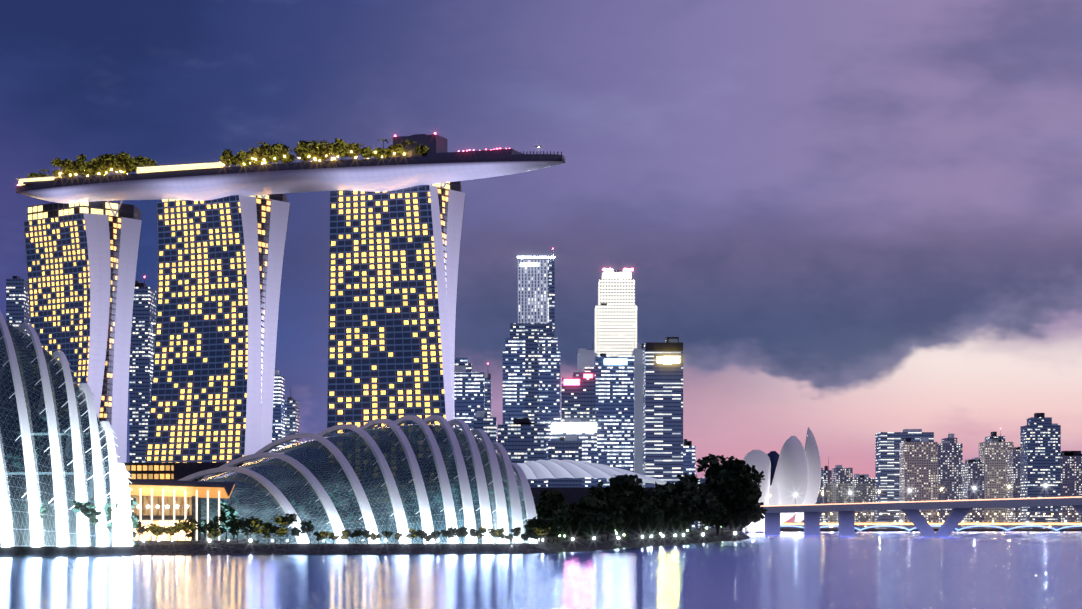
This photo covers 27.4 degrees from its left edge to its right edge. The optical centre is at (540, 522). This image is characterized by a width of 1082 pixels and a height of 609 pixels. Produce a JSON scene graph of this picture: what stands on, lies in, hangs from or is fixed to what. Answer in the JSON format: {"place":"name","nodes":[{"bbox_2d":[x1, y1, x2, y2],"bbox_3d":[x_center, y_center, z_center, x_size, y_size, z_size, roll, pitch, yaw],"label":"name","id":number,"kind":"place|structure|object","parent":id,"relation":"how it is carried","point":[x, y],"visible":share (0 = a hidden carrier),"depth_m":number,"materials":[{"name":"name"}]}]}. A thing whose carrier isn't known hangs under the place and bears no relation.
{"place":"outdoors","nodes":[
{"label":"outdoors","id":0,"kind":"place"},
{"bbox_2d":[39,497,138,528],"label":"trees","id":1,"kind":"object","parent":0,"point":[91,514],"depth_m":601.34,"materials":[{"name":"green plant"}]},
{"bbox_2d":[27,138,429,179],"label":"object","id":2,"kind":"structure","parent":0,"point":[339,146],"depth_m":1206.78,"materials":[{"name":"green plant"}]},
{"bbox_2d":[0,529,749,554],"bbox_3d":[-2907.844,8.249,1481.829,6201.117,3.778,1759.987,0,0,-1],"label":"waterfront promenade","id":3,"kind":"structure","parent":0,"point":[562,544],"depth_m":663.02,"materials":[{"name":"grey concrete"}]},
{"bbox_2d":[0,323,122,545],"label":"glass panels","id":4,"kind":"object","parent":3,"relation":"on","point":[13,460],"depth_m":608.13,"materials":[{"name":"glass"}]},
{"bbox_2d":[0,311,132,546],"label":"ribs","id":5,"kind":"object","parent":3,"relation":"on","point":[122,535],"depth_m":603.97,"materials":[{"name":"silver metal"}]},
{"bbox_2d":[0,529,136,547],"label":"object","id":6,"kind":"structure","parent":3,"relation":"on","point":[134,534],"depth_m":643.18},
{"bbox_2d":[24,201,141,462],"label":"tower","id":7,"kind":"structure","parent":3,"relation":"on","point":[81,259],"depth_m":1270.63,"materials":[{"name":"blue glass"}]},
{"bbox_2d":[124,463,242,496],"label":"hotel podium","id":8,"kind":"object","parent":3,"relation":"on","point":[162,471],"visible":0.21,"depth_m":1169.83,"materials":[{"name":"yellow"}]},
{"bbox_2d":[128,479,247,543],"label":"entrance pavilion","id":9,"kind":"structure","parent":3,"relation":"on","point":[166,503],"depth_m":684.45,"materials":[{"name":"brown"}]},
{"bbox_2d":[145,194,289,462],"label":"tower","id":10,"kind":"structure","parent":3,"relation":"on","point":[220,263],"depth_m":1230.22,"materials":[{"name":"blue glass"}]},
{"bbox_2d":[201,501,257,540],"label":"flower dome plants","id":11,"kind":"object","parent":3,"relation":"on","point":[226,512],"depth_m":741.58,"materials":[{"name":"green plant"}]},
{"bbox_2d":[146,515,550,540],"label":"shrubs","id":12,"kind":"object","parent":3,"relation":"on","point":[157,529],"visible":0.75,"depth_m":668.33,"materials":[{"name":"green plant"}]},
{"bbox_2d":[177,415,538,542],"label":"flower dome ribs","id":13,"kind":"object","parent":3,"relation":"on","point":[510,468],"visible":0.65,"depth_m":702.77,"materials":[{"name":"silver metal"}]},
{"bbox_2d":[200,424,539,542],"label":"flower dome glass","id":14,"kind":"object","parent":3,"relation":"on","point":[247,498],"visible":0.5,"depth_m":706.26,"materials":[{"name":"glass"}]},
{"bbox_2d":[327,181,464,436],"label":"tower","id":15,"kind":"structure","parent":3,"relation":"on","point":[393,264],"depth_m":1197.69,"materials":[{"name":"blue glass"}]},
{"bbox_2d":[16,154,564,202],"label":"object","id":16,"kind":"structure","parent":15,"relation":"on","point":[373,175],"depth_m":1194.41,"materials":[{"name":"grey metal"}]},
{"bbox_2d":[16,134,561,185],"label":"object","id":17,"kind":"structure","parent":16,"relation":"on","point":[436,144],"depth_m":1183.78,"materials":[{"name":"white paint"}]},
{"bbox_2d":[59,147,538,175],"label":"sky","id":18,"kind":"structure","parent":17,"relation":"attached to","point":[262,163],"depth_m":1197.86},
{"bbox_2d":[142,527,753,541],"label":"waterfront lamps","id":19,"kind":"object","parent":3,"relation":"on","point":[250,540],"visible":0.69,"depth_m":689.13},
{"bbox_2d":[514,459,685,533],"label":"curved roof building","id":20,"kind":"structure","parent":3,"relation":"on","point":[551,468],"depth_m":1254.30,"materials":[{"name":"grey metal"}]},
{"bbox_2d":[134,454,766,543],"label":"trees","id":21,"kind":"object","parent":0,"point":[683,500],"depth_m":854.08,"materials":[{"name":"green plant"}]},
{"bbox_2d":[0,531,1081,608],"bbox_3d":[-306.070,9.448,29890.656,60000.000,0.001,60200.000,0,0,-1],"label":"water","id":22,"kind":"structure","parent":0,"point":[918,570],"depth_m":381.86,"materials":[{"name":"blue liquid"}]},
{"bbox_2d":[6,248,1081,528],"bbox_3d":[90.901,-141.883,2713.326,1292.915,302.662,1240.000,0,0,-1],"label":"city skyline","id":23,"kind":"structure","parent":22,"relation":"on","point":[622,400],"depth_m":2342.37,"materials":[{"name":"blue glass"}]},
{"bbox_2d":[743,427,820,530],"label":"lotus-shaped museum","id":24,"kind":"structure","parent":22,"relation":"on","point":[792,469],"depth_m":1846.15,"materials":[{"name":"white concrete"}]},
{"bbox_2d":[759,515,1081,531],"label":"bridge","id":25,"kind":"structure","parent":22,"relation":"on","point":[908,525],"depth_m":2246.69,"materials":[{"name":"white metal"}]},
{"bbox_2d":[761,487,1081,536],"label":"highway bridge","id":26,"kind":"structure","parent":22,"relation":"on","point":[910,510],"depth_m":1493.41,"materials":[{"name":"grey concrete"}]},
{"bbox_2d":[769,484,1068,526],"bbox_3d":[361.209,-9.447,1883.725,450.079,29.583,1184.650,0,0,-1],"label":"bridge lights","id":27,"kind":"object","parent":26,"relation":"on","point":[941,489],"depth_m":1945.32},
{"bbox_2d":[695,526,1081,530],"bbox_3d":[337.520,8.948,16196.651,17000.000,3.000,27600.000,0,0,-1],"label":"shore ground","id":28,"kind":"structure","parent":0,"point":[916,529],"depth_m":2397.88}
]}

